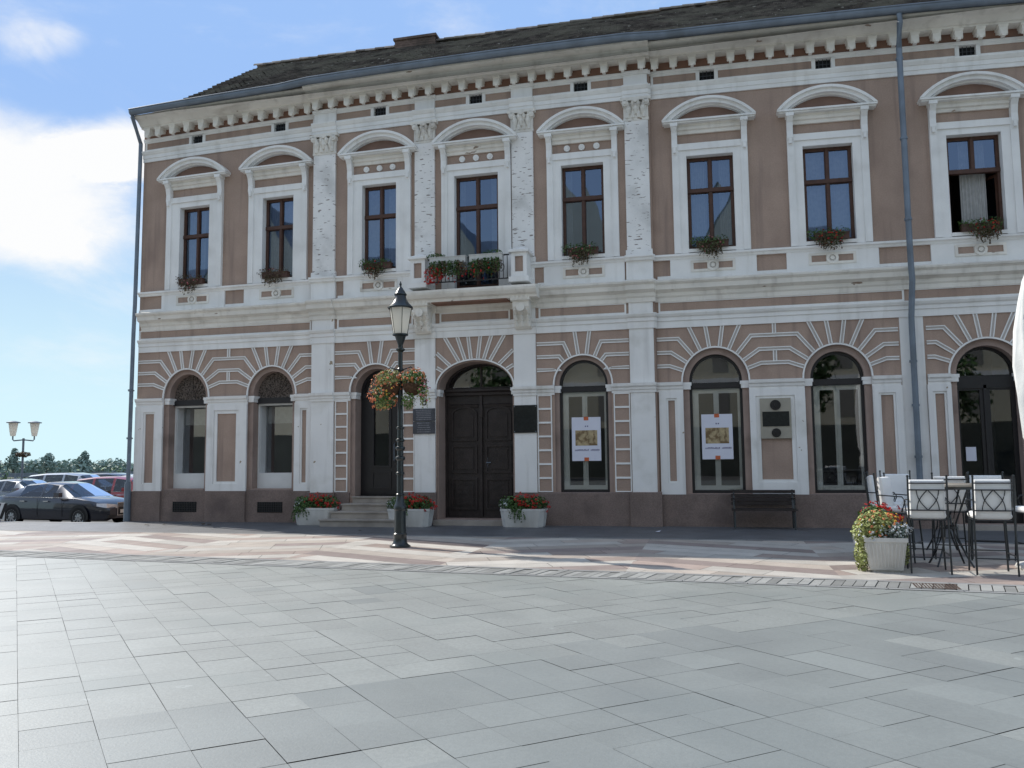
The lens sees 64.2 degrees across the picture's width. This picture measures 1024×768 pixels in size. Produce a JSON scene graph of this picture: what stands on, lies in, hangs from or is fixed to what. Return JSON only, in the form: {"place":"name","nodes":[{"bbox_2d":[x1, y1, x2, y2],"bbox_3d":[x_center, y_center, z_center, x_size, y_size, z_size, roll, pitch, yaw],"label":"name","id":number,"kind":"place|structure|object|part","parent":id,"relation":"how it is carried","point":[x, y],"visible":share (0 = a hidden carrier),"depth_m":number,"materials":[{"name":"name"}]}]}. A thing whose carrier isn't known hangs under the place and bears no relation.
{"place":"outdoors","nodes":[
{"label":"outdoors","id":0,"kind":"place"},
{"bbox_2d":[0,477,27,479],"bbox_3d":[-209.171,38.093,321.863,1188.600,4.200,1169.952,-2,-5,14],"label":"bank","id":1,"kind":"structure","parent":0,"point":[13,478],"depth_m":269.56,"materials":[{"name":"grey"}]},
{"bbox_2d":[5,448,20,472],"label":"tree","id":2,"kind":"object","parent":1,"relation":"on","point":[12,464],"visible":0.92,"depth_m":272.58,"materials":[{"name":"green plant"}]},
{"bbox_2d":[38,453,59,472],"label":"tree","id":3,"kind":"object","parent":1,"relation":"on","point":[47,461],"visible":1,"depth_m":277.55,"materials":[{"name":"green plant"}]},
{"bbox_2d":[0,471,132,478],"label":"quay wall","id":4,"kind":"structure","parent":1,"relation":"on","point":[15,475],"depth_m":264.91,"materials":[{"name":"grey concrete"}]},
{"bbox_2d":[0,458,133,477],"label":"wood","id":5,"kind":"object","parent":1,"relation":"on","point":[32,466],"visible":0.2,"depth_m":291.63,"materials":[{"name":"green plant"}]},
{"bbox_2d":[75,451,89,471],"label":"tree","id":6,"kind":"object","parent":1,"relation":"on","point":[84,458],"visible":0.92,"depth_m":283.59,"materials":[{"name":"green plant"}]},
{"bbox_2d":[1,519,112,521],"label":"car park","id":7,"kind":"structure","parent":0,"point":[111,520],"depth_m":29.14,"materials":[{"name":"grey asphalt"}]},
{"bbox_2d":[0,503,7,520],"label":"hazard board","id":8,"kind":"object","parent":7,"relation":"on","point":[3,506],"visible":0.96,"depth_m":22.51,"materials":[{"name":"white plastic"}]},
{"bbox_2d":[0,479,46,495],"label":"parked car","id":9,"kind":"object","parent":7,"relation":"on","point":[8,486],"visible":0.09,"depth_m":32.09,"materials":[{"name":"grey paint"}]},
{"bbox_3d":[-19.875,4.103,32.841,2.970,0.450,1.739,-2,-5,18],"label":"window glass","id":10,"kind":"part","parent":9,"relation":"part of","materials":[{"name":"black glass"}]},
{"bbox_2d":[6,421,41,478],"bbox_3d":[-21.145,3.544,35.239,1.327,3.900,0.626,2,-6,-23],"label":"double street lamp","id":11,"kind":"object","parent":7,"relation":"on","point":[13,426],"visible":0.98,"depth_m":35.24,"materials":[{"name":"metal"}]},
{"bbox_2d":[0,481,123,522],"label":"parked car","id":12,"kind":"object","parent":7,"relation":"on","point":[74,501],"visible":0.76,"depth_m":26.52,"materials":[{"name":"grey paint"}]},
{"bbox_3d":[-15.181,3.568,27.448,2.970,0.450,1.739,-2,-5,19],"label":"window glass","id":13,"kind":"part","parent":12,"relation":"part of","materials":[{"name":"black glass"}]},
{"bbox_2d":[27,473,99,481],"bbox_3d":[-19.048,4.718,35.865,4.810,1.631,2.060,-1,-5,10],"label":"parked car","id":14,"kind":"object","parent":7,"relation":"on","point":[55,477],"visible":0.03,"depth_m":35.38,"materials":[{"name":"silver metal"}]},
{"bbox_3d":[-19.615,4.253,36.004,3.530,0.540,1.692,-1,-5,10],"label":"window glass","id":15,"kind":"part","parent":14,"relation":"part of","materials":[{"name":"black glass"}]},
{"bbox_2d":[77,476,132,496],"bbox_3d":[-14.911,4.348,31.674,4.250,1.530,2.020,-2,-5,12],"label":"parked car","id":16,"kind":"object","parent":7,"relation":"on","point":[114,485],"visible":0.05,"depth_m":31.08,"materials":[{"name":"red paint"}]},
{"bbox_3d":[-15.317,3.916,31.797,3.270,0.520,1.654,-2,-5,12],"label":"window glass","id":17,"kind":"part","parent":16,"relation":"part of","materials":[{"name":"black glass"}]},
{"bbox_2d":[94,473,132,476],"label":"parked car","id":18,"kind":"object","parent":7,"relation":"on","point":[109,474],"visible":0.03,"depth_m":40.97,"materials":[{"name":"grey paint"}]},
{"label":"window glass","id":19,"kind":"part","parent":18,"relation":"part of","materials":[{"name":"grey glass"}]},
{"bbox_2d":[0,0,715,463],"label":"sky","id":20,"kind":"structure","parent":0,"point":[72,72],"materials":[{"name":"blue"}]},
{"bbox_2d":[0,556,1023,767],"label":"square paving","id":21,"kind":"structure","parent":0,"point":[293,735],"depth_m":6.11,"materials":[{"name":"grey stone"}]},
{"bbox_2d":[0,521,1023,542],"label":"pavement","id":22,"kind":"structure","parent":0,"point":[765,533],"depth_m":17.84,"materials":[{"name":"grey stone"}]},
{"bbox_2d":[291,492,340,524],"bbox_3d":[-4.820,3.063,20.087,1.255,0.801,0.728,-2,-5,14],"label":"flower planter","id":23,"kind":"object","parent":22,"relation":"on","point":[306,511],"visible":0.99,"depth_m":19.97,"materials":[{"name":"concrete"}]},
{"bbox_2d":[386,492,436,526],"bbox_3d":[-2.381,2.960,19.299,1.278,0.813,0.708,-2,-5,14],"label":"flower planter","id":24,"kind":"object","parent":22,"relation":"on","point":[419,511],"visible":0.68,"depth_m":19.14,"materials":[{"name":"concrete"}]},
{"bbox_2d":[13,530,1014,543],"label":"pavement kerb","id":25,"kind":"structure","parent":22,"relation":"on","point":[485,536],"depth_m":16.56,"materials":[{"name":"stone"}]},
{"bbox_2d":[498,492,550,527],"bbox_3d":[0.280,2.895,18.847,1.257,0.805,0.726,-2,-5,14],"label":"flower planter","id":26,"kind":"object","parent":22,"relation":"on","point":[520,512],"visible":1,"depth_m":18.72,"materials":[{"name":"concrete"}]},
{"bbox_2d":[123,0,1023,530],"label":"corner townhouse","id":27,"kind":"structure","parent":22,"relation":"on","point":[645,146],"depth_m":19.55,"materials":[{"name":"paint"}]},
{"bbox_2d":[166,375,205,489],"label":"shop window","id":28,"kind":"structure","parent":27,"relation":"in","point":[190,407],"depth_m":22.27,"materials":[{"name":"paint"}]},
{"bbox_2d":[175,273,205,294],"bbox_3d":[-8.742,-2.676,22.011,0.903,0.622,0.381,-2,-5,14],"label":"window flower box","id":29,"kind":"object","parent":27,"relation":"attached to","point":[191,281],"visible":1,"depth_m":21.97,"materials":[{"name":"green wood"}]},
{"bbox_2d":[157,157,230,289],"bbox_3d":[-8.644,-4.367,22.349,2.139,3.586,0.630,-2,-5,14],"label":"window","id":30,"kind":"structure","parent":27,"relation":"in","point":[190,172],"depth_m":22.34,"materials":[{"name":"paint"}]},
{"bbox_2d":[253,372,292,488],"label":"shop window","id":31,"kind":"structure","parent":27,"relation":"in","point":[275,403],"depth_m":21.66,"materials":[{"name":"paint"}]},
{"bbox_2d":[258,266,289,286],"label":"window flower box","id":32,"kind":"object","parent":27,"relation":"attached to","point":[276,274],"visible":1,"depth_m":21.38,"materials":[{"name":"green wood"}]},
{"bbox_2d":[238,145,313,283],"bbox_3d":[-6.197,-4.490,21.757,2.139,3.628,0.630,-2,-5,14],"label":"window","id":33,"kind":"structure","parent":27,"relation":"in","point":[277,215],"depth_m":21.76,"materials":[{"name":"paint"}]},
{"bbox_2d":[358,258,392,279],"bbox_3d":[-3.484,-2.906,20.617,0.906,0.604,0.397,-2,-5,14],"label":"window flower box","id":34,"kind":"object","parent":27,"relation":"attached to","point":[370,266],"visible":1,"depth_m":20.56,"materials":[{"name":"green wood"}]},
{"bbox_2d":[337,130,417,274],"bbox_3d":[-3.381,-4.627,20.952,2.139,3.658,0.630,-2,-5,14],"label":"window","id":35,"kind":"structure","parent":27,"relation":"in","point":[365,192],"depth_m":20.95,"materials":[{"name":"paint"}]},
{"bbox_2d":[361,370,397,494],"bbox_3d":[-3.328,1.231,20.812,1.136,3.188,0.144,-2,-5,14],"label":"side door","id":36,"kind":"structure","parent":27,"relation":"in","point":[382,479],"depth_m":20.80,"materials":[{"name":"brown wood"}]},
{"bbox_2d":[413,408,434,433],"bbox_3d":[-2.164,0.913,20.053,0.570,0.620,0.032,-2,-5,14],"label":"memorial plaque","id":37,"kind":"object","parent":27,"relation":"attached to","point":[427,415],"visible":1,"depth_m":20.04,"materials":[{"name":"grey stone"}]},
{"bbox_2d":[424,252,466,284],"bbox_3d":[-1.600,-2.795,19.594,1.093,0.812,0.421,-2,-5,14],"label":"balcony flower box","id":38,"kind":"object","parent":27,"relation":"attached to","point":[441,263],"visible":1,"depth_m":19.57,"materials":[{"name":"concrete"}]},
{"bbox_2d":[431,118,517,288],"bbox_3d":[-0.872,-4.420,20.316,2.211,4.279,0.630,-2,-5,14],"label":"window","id":39,"kind":"structure","parent":27,"relation":"in","point":[474,135],"depth_m":20.34,"materials":[{"name":"paint"}]},
{"bbox_2d":[444,364,513,517],"bbox_3d":[-0.768,1.402,20.308,1.876,3.823,0.210,-2,-5,14],"label":"entrance door","id":40,"kind":"structure","parent":27,"relation":"in","point":[478,420],"depth_m":20.32,"materials":[{"name":"brown wood"}]},
{"bbox_2d":[467,249,503,278],"bbox_3d":[-0.640,-2.853,19.388,0.908,0.754,0.371,-2,-5,14],"label":"balcony flower box","id":41,"kind":"object","parent":27,"relation":"attached to","point":[484,259],"visible":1,"depth_m":19.35,"materials":[{"name":"concrete"}]},
{"bbox_2d":[513,405,536,432],"bbox_3d":[0.313,0.833,19.451,0.580,0.660,0.030,-2,-5,14],"label":"memorial plaque","id":42,"kind":"object","parent":27,"relation":"attached to","point":[524,418],"visible":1,"depth_m":19.44,"materials":[{"name":"black stone"}]},
{"bbox_2d":[562,241,598,265],"bbox_3d":[1.592,-3.078,19.366,0.910,0.604,0.438,-2,-5,14],"label":"window flower box","id":43,"kind":"object","parent":27,"relation":"attached to","point":[585,251],"visible":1,"depth_m":19.32,"materials":[{"name":"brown wood"}]},
{"bbox_2d":[536,106,624,260],"bbox_3d":[1.708,-4.807,19.714,2.139,3.670,0.630,-2,-5,14],"label":"window","id":44,"kind":"structure","parent":27,"relation":"in","point":[580,124],"depth_m":19.69,"materials":[{"name":"paint"}]},
{"bbox_2d":[560,360,609,491],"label":"shop window","id":45,"kind":"structure","parent":27,"relation":"in","point":[584,379],"depth_m":19.44,"materials":[{"name":"black glass"}]},
{"bbox_2d":[572,417,600,460],"bbox_3d":[1.756,1.296,19.266,0.690,1.045,0.006,-2,-5,14],"label":"poster","id":46,"kind":"object","parent":27,"relation":"attached to","point":[586,438],"visible":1,"depth_m":19.27,"materials":[{"name":"paper"}]},
{"bbox_2d":[688,234,728,258],"bbox_3d":[4.529,-3.139,18.773,0.918,0.616,0.426,-2,-5,14],"label":"window flower box","id":47,"kind":"object","parent":27,"relation":"attached to","point":[713,244],"visible":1,"depth_m":18.73,"materials":[{"name":"green wood"}]},
{"bbox_2d":[661,95,755,253],"bbox_3d":[4.640,-4.872,19.121,2.139,3.654,0.630,-2,-5,14],"label":"window","id":48,"kind":"structure","parent":27,"relation":"in","point":[707,113],"depth_m":19.12,"materials":[{"name":"paint"}]},
{"bbox_2d":[701,414,733,458],"bbox_3d":[4.702,1.203,18.693,0.690,1.045,0.006,-2,-5,14],"label":"poster","id":49,"kind":"object","parent":27,"relation":"attached to","point":[717,436],"visible":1,"depth_m":18.69,"materials":[{"name":"paper"}]},
{"bbox_2d":[689,355,745,492],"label":"shop window","id":50,"kind":"structure","parent":27,"relation":"in","point":[715,374],"depth_m":18.85,"materials":[{"name":"black glass"}]},
{"bbox_2d":[760,398,791,438],"bbox_3d":[5.889,0.763,18.213,0.660,0.900,0.080,-2,-5,14],"label":"memorial plaque","id":51,"kind":"object","parent":27,"relation":"attached to","point":[775,418],"visible":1,"depth_m":18.20,"materials":[{"name":"stone"}]},
{"bbox_2d":[776,84,877,246],"bbox_3d":[7.156,-4.921,18.506,2.139,3.625,0.630,-2,-5,14],"label":"window","id":52,"kind":"structure","parent":27,"relation":"in","point":[829,186],"depth_m":18.52,"materials":[{"name":"paint"}]},
{"bbox_2d":[807,226,849,249],"bbox_3d":[7.052,-3.227,18.148,0.932,0.575,0.452,-2,-5,14],"label":"window flower box","id":53,"kind":"object","parent":27,"relation":"attached to","point":[831,236],"visible":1,"depth_m":18.12,"materials":[{"name":"green wood"}]},
{"bbox_2d":[810,352,867,492],"bbox_3d":[7.261,0.845,18.168,1.116,3.136,0.180,-2,-5,14],"label":"shop window","id":54,"kind":"structure","parent":27,"relation":"in","point":[835,385],"depth_m":18.16,"materials":[{"name":"black glass"}]},
{"bbox_2d":[917,71,1023,237],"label":"window","id":55,"kind":"structure","parent":27,"relation":"in","point":[972,90],"depth_m":17.79,"materials":[{"name":"paint"}]},
{"bbox_2d":[966,447,976,460],"bbox_3d":[9.866,1.504,17.532,0.200,0.300,0.003,-2,-5,14],"label":"door notice","id":56,"kind":"object","parent":27,"relation":"attached to","point":[971,454],"depth_m":17.53,"materials":[{"name":"paper"}]},
{"bbox_2d":[958,216,1003,243],"bbox_3d":[10.047,-3.279,17.437,0.905,0.606,0.413,-2,-5,14],"label":"window flower box","id":57,"kind":"object","parent":27,"relation":"attached to","point":[990,226],"visible":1,"depth_m":17.40,"materials":[{"name":"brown wood"}]},
{"bbox_2d":[956,347,1023,522],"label":"cafe door","id":58,"kind":"structure","parent":27,"relation":"in","point":[982,383],"depth_m":17.51,"materials":[{"name":"black glass"}]},
{"bbox_2d":[731,490,797,529],"bbox_3d":[5.487,2.730,17.778,1.360,0.835,0.564,-2,-5,14],"label":"bench","id":59,"kind":"object","parent":22,"relation":"on","point":[793,509],"visible":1,"depth_m":17.94,"materials":[{"name":"brown wood"}]},
{"bbox_2d":[0,530,1023,767],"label":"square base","id":60,"kind":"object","parent":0,"point":[484,638],"depth_m":7.44,"materials":[{"name":"grey stone"}]},
{"bbox_2d":[0,521,116,523],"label":"square kerb","id":61,"kind":"structure","parent":60,"relation":"on","point":[56,522],"depth_m":21.70,"materials":[{"name":"stone"}]},
{"bbox_2d":[0,530,1023,584],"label":"paver strip","id":62,"kind":"object","parent":60,"relation":"on","point":[822,556],"visible":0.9,"depth_m":13.77,"materials":[{"name":"stone"}]},
{"bbox_2d":[384,281,416,547],"bbox_3d":[-2.055,0.519,15.012,0.482,4.900,0.466,2,-6,-30],"label":"street lamp","id":63,"kind":"object","parent":62,"relation":"on","point":[400,307],"visible":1,"depth_m":14.97,"materials":[{"name":"metal"}]},
{"bbox_2d":[366,369,404,409],"bbox_3d":[-2.313,0.102,15.095,0.746,0.789,0.596,-2,-5,14],"label":"hanging basket","id":64,"kind":"object","parent":63,"relation":"hanging from","point":[390,389],"visible":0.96,"depth_m":14.98,"materials":[{"name":"green plant"}]},
{"bbox_2d":[396,367,430,409],"bbox_3d":[-1.797,0.092,14.959,0.624,0.800,0.556,-2,-5,14],"label":"hanging basket","id":65,"kind":"object","parent":63,"relation":"hanging from","point":[414,386],"visible":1,"depth_m":14.86,"materials":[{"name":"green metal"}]},
{"bbox_2d":[852,501,906,557],"bbox_3d":[5.368,2.170,11.964,0.792,0.909,1.284,-2,-5,14],"label":"flower planter","id":66,"kind":"object","parent":62,"relation":"on","point":[873,507],"visible":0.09,"depth_m":11.78,"materials":[{"name":"plant"}]},
{"bbox_2d":[850,509,913,572],"bbox_3d":[5.060,2.159,11.172,0.796,0.879,0.608,-2,-5,18],"label":"flower planter","id":67,"kind":"object","parent":62,"relation":"on","point":[884,546],"visible":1,"depth_m":11.01,"materials":[{"name":"concrete"}]},
{"bbox_2d":[863,471,902,523],"bbox_3d":[6.045,2.075,13.226,0.547,1.311,0.520,-3,-6,29],"label":"bar stool","id":68,"kind":"object","parent":62,"relation":"on","point":[870,489],"visible":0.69,"depth_m":13.17,"materials":[{"name":"white fabric"}]},
{"bbox_2d":[879,470,915,549],"bbox_3d":[6.570,2.133,13.926,0.520,1.311,0.547,-3,-6,24],"label":"bar stool","id":69,"kind":"object","parent":62,"relation":"on","point":[898,484],"visible":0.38,"depth_m":14.06,"materials":[{"name":"white fabric"}]},
{"bbox_2d":[872,472,924,562],"bbox_3d":[5.825,1.993,12.287,0.548,1.311,0.520,-5,-7,42],"label":"bar stool","id":70,"kind":"object","parent":62,"relation":"on","point":[885,494],"visible":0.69,"depth_m":12.28,"materials":[{"name":"white metal"}]},
{"bbox_2d":[903,475,952,574],"bbox_3d":[5.629,1.887,11.078,0.520,1.311,0.547,-2,-5,20],"label":"bar stool","id":71,"kind":"object","parent":62,"relation":"on","point":[926,499],"visible":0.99,"depth_m":10.91,"materials":[{"name":"black metal"}]},
{"bbox_2d":[921,479,965,550],"bbox_3d":[7.030,2.148,13.284,0.770,1.166,0.770,-2,-5,14],"label":"bar table","id":72,"kind":"object","parent":62,"relation":"on","point":[950,518],"visible":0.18,"depth_m":13.20,"materials":[{"name":"black metal"}]},
{"bbox_2d":[928,483,974,567],"bbox_3d":[6.254,2.012,11.678,0.770,1.166,0.770,-2,-5,14],"label":"bar table","id":73,"kind":"object","parent":62,"relation":"on","point":[960,486],"visible":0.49,"depth_m":11.56,"materials":[{"name":"black metal"}]},
{"bbox_2d":[931,472,972,560],"bbox_3d":[6.697,2.002,12.489,0.520,1.311,0.547,-3,-6,22],"label":"bar stool","id":74,"kind":"object","parent":62,"relation":"on","point":[952,494],"visible":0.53,"depth_m":12.31,"materials":[{"name":"black metal"}]},
{"bbox_2d":[967,471,1009,560],"bbox_3d":[7.273,1.995,12.473,0.520,1.311,0.547,-3,-6,29],"label":"bar stool","id":75,"kind":"object","parent":62,"relation":"on","point":[984,477],"visible":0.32,"depth_m":12.60,"materials":[{"name":"black metal"}]},
{"bbox_2d":[965,475,1019,576],"bbox_3d":[6.367,1.859,10.857,0.520,1.311,0.547,-2,-5,18],"label":"bar stool","id":76,"kind":"object","parent":62,"relation":"on","point":[991,499],"visible":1,"depth_m":10.69,"materials":[{"name":"white fabric"}]},
{"bbox_2d":[1012,276,1023,569],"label":"folded umbrella","id":77,"kind":"object","parent":62,"relation":"on","point":[1018,352],"visible":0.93,"depth_m":11.40,"materials":[{"name":"fabric"}]},
{"bbox_2d":[1015,494,1023,560],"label":"bar stool","id":78,"kind":"object","parent":62,"relation":"on","point":[1019,509],"visible":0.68,"depth_m":11.99,"materials":[{"name":"white metal"}]},
{"bbox_2d":[0,551,1023,594],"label":"gutter setts","id":79,"kind":"structure","parent":60,"relation":"on","point":[855,583],"depth_m":11.31,"materials":[{"name":"grey stone"}]},
{"bbox_2d":[0,550,1023,593],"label":"gutter kerb","id":80,"kind":"structure","parent":79,"relation":"on","point":[547,569],"depth_m":11.27,"materials":[{"name":"stone"}]},
{"bbox_2d":[912,583,961,589],"bbox_3d":[5.088,2.428,9.796,0.480,0.012,0.400,-2,-5,18],"label":"drain grate","id":81,"kind":"object","parent":79,"relation":"on","point":[951,586],"visible":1,"depth_m":9.75,"materials":[{"name":"grey metal"}]},
{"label":"river bank","id":82,"kind":"structure","parent":0,"visible":0},
{"bbox_2d":[0,465,123,479],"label":"bank bushes","id":83,"kind":"object","parent":82,"relation":"on","point":[102,469],"visible":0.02,"depth_m":80.75,"materials":[{"name":"green plant"}]}
]}

